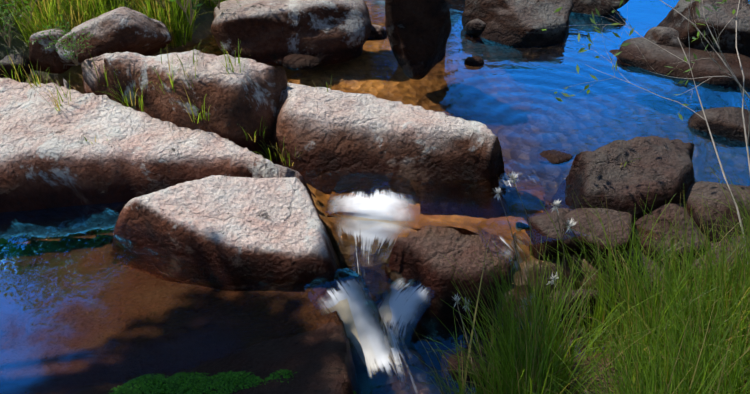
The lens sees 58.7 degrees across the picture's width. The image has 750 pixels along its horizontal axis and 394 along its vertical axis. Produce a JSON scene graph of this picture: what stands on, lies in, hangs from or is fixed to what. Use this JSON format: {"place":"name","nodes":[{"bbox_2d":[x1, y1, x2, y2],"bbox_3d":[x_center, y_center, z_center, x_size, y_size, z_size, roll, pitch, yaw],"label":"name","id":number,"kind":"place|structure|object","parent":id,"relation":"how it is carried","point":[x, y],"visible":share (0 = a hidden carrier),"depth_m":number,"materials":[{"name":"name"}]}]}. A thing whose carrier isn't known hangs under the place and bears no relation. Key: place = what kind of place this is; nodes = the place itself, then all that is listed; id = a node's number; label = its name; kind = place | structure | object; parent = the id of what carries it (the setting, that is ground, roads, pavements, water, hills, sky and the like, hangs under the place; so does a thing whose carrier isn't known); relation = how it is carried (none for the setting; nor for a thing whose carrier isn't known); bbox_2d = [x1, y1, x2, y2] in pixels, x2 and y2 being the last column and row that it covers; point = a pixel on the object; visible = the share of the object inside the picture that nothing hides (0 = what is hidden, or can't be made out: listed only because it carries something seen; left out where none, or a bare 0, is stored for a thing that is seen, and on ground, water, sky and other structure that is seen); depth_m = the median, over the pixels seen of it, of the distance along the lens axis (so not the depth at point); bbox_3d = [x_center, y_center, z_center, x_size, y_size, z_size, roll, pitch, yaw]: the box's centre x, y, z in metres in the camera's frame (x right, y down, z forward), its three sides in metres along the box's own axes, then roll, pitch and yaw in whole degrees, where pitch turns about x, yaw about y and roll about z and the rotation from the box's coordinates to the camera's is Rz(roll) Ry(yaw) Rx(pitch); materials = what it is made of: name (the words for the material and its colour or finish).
{"place":"outdoors","nodes":[
{"label":"outdoors","id":0,"kind":"place"},
{"bbox_2d":[121,375,240,393],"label":"moss base","id":1,"kind":"object","parent":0,"point":[174,386],"visible":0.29,"depth_m":2.16,"materials":[{"name":"green plant"}]},
{"bbox_2d":[0,201,370,393],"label":"pool water","id":2,"kind":"structure","parent":0,"point":[88,298],"depth_m":2.50,"materials":[{"name":"liquid"}]},
{"bbox_2d":[114,175,336,279],"bbox_3d":[-0.619,0.179,2.818,1.088,0.415,0.608,1,36,1],"label":"rock","id":3,"kind":"object","parent":2,"relation":"on","point":[273,227],"visible":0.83,"depth_m":2.70,"materials":[{"name":"grey stone"}]},
{"bbox_2d":[107,369,355,393],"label":"moss","id":4,"kind":"object","parent":2,"relation":"on","point":[224,376],"visible":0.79,"depth_m":2.15,"materials":[{"name":"green plant"}]},
{"bbox_2d":[0,0,749,393],"bbox_3d":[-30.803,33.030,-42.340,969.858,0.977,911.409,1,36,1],"label":"ground","id":5,"kind":"structure","parent":0,"point":[72,76],"depth_m":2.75,"materials":[{"name":"green plant"}]},
{"bbox_2d":[0,54,31,82],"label":"rock","id":6,"kind":"object","parent":5,"relation":"on","point":[9,68],"visible":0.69,"depth_m":3.42,"materials":[{"name":"grey stone"}]},
{"bbox_2d":[29,29,71,73],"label":"rock","id":7,"kind":"object","parent":5,"relation":"on","point":[47,59],"visible":0.69,"depth_m":3.46,"materials":[{"name":"stone"}]},
{"bbox_2d":[55,7,171,65],"bbox_3d":[-1.406,-0.849,3.578,0.592,0.392,0.446,1,36,1],"label":"rock","id":8,"kind":"object","parent":5,"relation":"on","point":[123,29],"visible":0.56,"depth_m":3.40,"materials":[{"name":"grey stone"}]},
{"bbox_2d":[0,0,240,65],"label":"plant","id":9,"kind":"object","parent":5,"relation":"on","point":[76,49],"depth_m":3.40,"materials":[{"name":"green plant"}]},
{"bbox_2d":[0,78,315,212],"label":"rock slab","id":10,"kind":"object","parent":5,"relation":"on","point":[51,156],"visible":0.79,"depth_m":3.02,"materials":[{"name":"grey stone"}]},
{"bbox_2d":[56,49,287,158],"bbox_3d":[-1.016,-0.418,3.323,1.293,0.588,0.487,9,37,12],"label":"ridge rock","id":11,"kind":"object","parent":5,"relation":"on","point":[247,99],"visible":0.4,"depth_m":3.16,"materials":[{"name":"stone"}]},
{"bbox_2d":[61,322,353,393],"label":"slab rock","id":12,"kind":"object","parent":5,"relation":"on","point":[316,360],"visible":0.12,"depth_m":2.24,"materials":[{"name":"brown stone"}]},
{"bbox_2d":[385,227,515,318],"bbox_3d":[0.318,0.473,2.863,0.700,0.685,0.450,1,36,1],"label":"wet rock","id":13,"kind":"object","parent":5,"relation":"on","point":[420,254],"visible":0.44,"depth_m":2.71,"materials":[{"name":"brown stone"}]},
{"bbox_2d":[456,182,591,391],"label":"seed stems","id":14,"kind":"object","parent":5,"relation":"on","point":[541,274],"visible":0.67,"depth_m":2.32,"materials":[{"name":"green plant"}]},
{"bbox_2d":[529,208,581,259],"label":"rock","id":15,"kind":"object","parent":5,"relation":"on","point":[543,224],"visible":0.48,"depth_m":2.72,"materials":[{"name":"grey stone"}]},
{"bbox_2d":[541,0,749,264],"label":"twig shrub","id":16,"kind":"object","parent":5,"relation":"on","point":[743,101],"depth_m":2.57,"materials":[{"name":"brown plant"}]},
{"bbox_2d":[634,202,710,262],"bbox_3d":[1.202,0.135,2.766,0.386,0.206,0.288,30,46,35],"label":"rock","id":17,"kind":"object","parent":5,"relation":"on","point":[673,208],"visible":0.44,"depth_m":2.70,"materials":[{"name":"stone"}]},
{"bbox_2d":[676,236,749,282],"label":"rock","id":18,"kind":"object","parent":5,"relation":"on","point":[717,254],"visible":0.06,"depth_m":2.66,"materials":[{"name":"stone"}]},
{"bbox_2d":[683,181,749,242],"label":"rock","id":19,"kind":"object","parent":5,"relation":"on","point":[709,190],"visible":0.46,"depth_m":2.70,"materials":[{"name":"stone"}]},
{"bbox_2d":[79,0,749,245],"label":"pool water","id":20,"kind":"structure","parent":0,"point":[505,94],"depth_m":3.65,"materials":[{"name":"blue liquid"}]},
{"bbox_2d":[211,0,371,61],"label":"rock","id":21,"kind":"object","parent":20,"relation":"on","point":[275,30],"visible":0.88,"depth_m":4.00,"materials":[{"name":"grey stone"}]},
{"bbox_2d":[283,54,319,67],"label":"rock","id":22,"kind":"object","parent":20,"relation":"on","point":[298,61],"visible":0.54,"depth_m":3.98,"materials":[{"name":"brown stone"}]},
{"bbox_2d":[369,24,386,37],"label":"rock","id":23,"kind":"object","parent":20,"relation":"on","point":[378,31],"visible":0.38,"depth_m":4.33,"materials":[{"name":"stone"}]},
{"bbox_2d":[385,0,450,73],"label":"rock","id":24,"kind":"object","parent":20,"relation":"on","point":[418,32],"visible":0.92,"depth_m":3.82,"materials":[{"name":"stone"}]},
{"bbox_2d":[464,56,483,65],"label":"rock","id":25,"kind":"object","parent":20,"relation":"on","point":[474,61],"visible":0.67,"depth_m":3.98,"materials":[{"name":"brown stone"}]},
{"bbox_2d":[465,19,485,33],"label":"rock","id":26,"kind":"object","parent":20,"relation":"in","point":[476,26],"visible":0.85,"depth_m":4.34,"materials":[{"name":"stone"}]},
{"bbox_2d":[462,0,572,46],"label":"rock","id":27,"kind":"object","parent":20,"relation":"on","point":[516,22],"visible":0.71,"depth_m":4.24,"materials":[{"name":"grey stone"}]},
{"bbox_2d":[493,160,545,210],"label":"riffle","id":28,"kind":"structure","parent":20,"relation":"on","point":[530,189],"depth_m":2.95,"materials":[{"name":"blue liquid"}]},
{"bbox_2d":[539,150,572,163],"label":"rock","id":29,"kind":"object","parent":20,"relation":"on","point":[554,156],"visible":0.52,"depth_m":3.15,"materials":[{"name":"brown stone"}]},
{"bbox_2d":[565,208,634,257],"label":"rock","id":30,"kind":"object","parent":20,"relation":"on","point":[614,217],"visible":0.54,"depth_m":2.70,"materials":[{"name":"grey stone"}]},
{"bbox_2d":[571,0,628,14],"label":"rock","id":31,"kind":"object","parent":20,"relation":"on","point":[603,7],"visible":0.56,"depth_m":4.65,"materials":[{"name":"grey stone"}]},
{"bbox_2d":[610,49,631,65],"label":"rock","id":32,"kind":"object","parent":20,"relation":"on","point":[614,52],"visible":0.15,"depth_m":4.13,"materials":[{"name":"stone"}]},
{"bbox_2d":[644,26,685,47],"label":"rock","id":33,"kind":"object","parent":20,"relation":"on","point":[665,36],"visible":0.58,"depth_m":4.08,"materials":[{"name":"grey stone"}]},
{"bbox_2d":[618,37,749,87],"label":"rock","id":34,"kind":"object","parent":20,"relation":"on","point":[658,59],"visible":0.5,"depth_m":3.92,"materials":[{"name":"stone"}]},
{"bbox_2d":[656,0,749,56],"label":"rock","id":35,"kind":"object","parent":20,"relation":"on","point":[675,20],"visible":0.48,"depth_m":4.05,"materials":[{"name":"grey stone"}]},
{"bbox_2d":[688,107,749,142],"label":"rock","id":36,"kind":"object","parent":20,"relation":"on","point":[727,122],"visible":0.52,"depth_m":3.34,"materials":[{"name":"brown stone"}]},
{"bbox_2d":[453,172,575,328],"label":"flowers","id":37,"kind":"object","parent":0,"point":[570,223],"visible":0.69,"depth_m":2.22,"materials":[{"name":"white plant"}]},
{"bbox_2d":[411,313,650,393],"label":"water","id":38,"kind":"structure","parent":0,"point":[429,326],"depth_m":2.64,"materials":[{"name":"liquid"}]},
{"bbox_2d":[326,171,441,393],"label":"chute","id":39,"kind":"object","parent":38,"relation":"on","point":[366,247],"visible":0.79,"depth_m":2.78,"materials":[{"name":"white liquid"}]},
{"bbox_2d":[304,268,394,389],"bbox_3d":[-0.058,0.498,2.523,0.240,0.230,0.481,-23,42,-28],"label":"chute","id":40,"kind":"object","parent":39,"relation":"on","point":[326,290],"visible":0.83,"depth_m":2.55,"materials":[{"name":"white liquid"}]},
{"bbox_2d":[269,83,503,234],"bbox_3d":[0.007,-0.171,3.232,1.375,0.594,0.750,1,36,1],"label":"ridge rock","id":41,"kind":"object","parent":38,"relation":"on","point":[323,129],"visible":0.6,"depth_m":3.03,"materials":[{"name":"grey stone"}]},
{"bbox_2d":[389,277,435,350],"bbox_3d":[0.099,0.450,2.670,0.217,0.121,0.437,17,39,22],"label":"chute","id":42,"kind":"object","parent":38,"relation":"on","point":[410,300],"visible":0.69,"depth_m":2.68,"materials":[{"name":"white liquid"}]},
{"bbox_2d":[448,334,528,388],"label":"rock","id":43,"kind":"object","parent":38,"relation":"on","point":[452,361],"visible":0.21,"depth_m":2.50,"materials":[{"name":"stone"}]},
{"bbox_2d":[477,216,572,335],"bbox_3d":[0.607,0.323,2.693,0.332,0.324,0.407,-6,36,-8],"label":"chute","id":44,"kind":"object","parent":38,"relation":"on","point":[498,229],"visible":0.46,"depth_m":2.69,"materials":[{"name":"liquid"}]},
{"bbox_2d":[547,289,612,321],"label":"rock","id":45,"kind":"object","parent":38,"relation":"on","point":[573,293],"visible":0.15,"depth_m":2.71,"materials":[{"name":"stone"}]},
{"bbox_2d":[569,246,689,306],"bbox_3d":[1.075,0.295,2.840,0.507,0.273,0.379,1,36,1],"label":"rock","id":46,"kind":"object","parent":38,"relation":"on","point":[578,251],"visible":0.02,"depth_m":2.71,"materials":[{"name":"stone"}]},
{"bbox_2d":[566,136,694,221],"bbox_3d":[1.136,0.031,2.939,0.725,0.511,0.600,1,36,1],"label":"rock","id":47,"kind":"object","parent":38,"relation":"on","point":[663,167],"visible":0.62,"depth_m":2.81,"materials":[{"name":"stone"}]}
]}

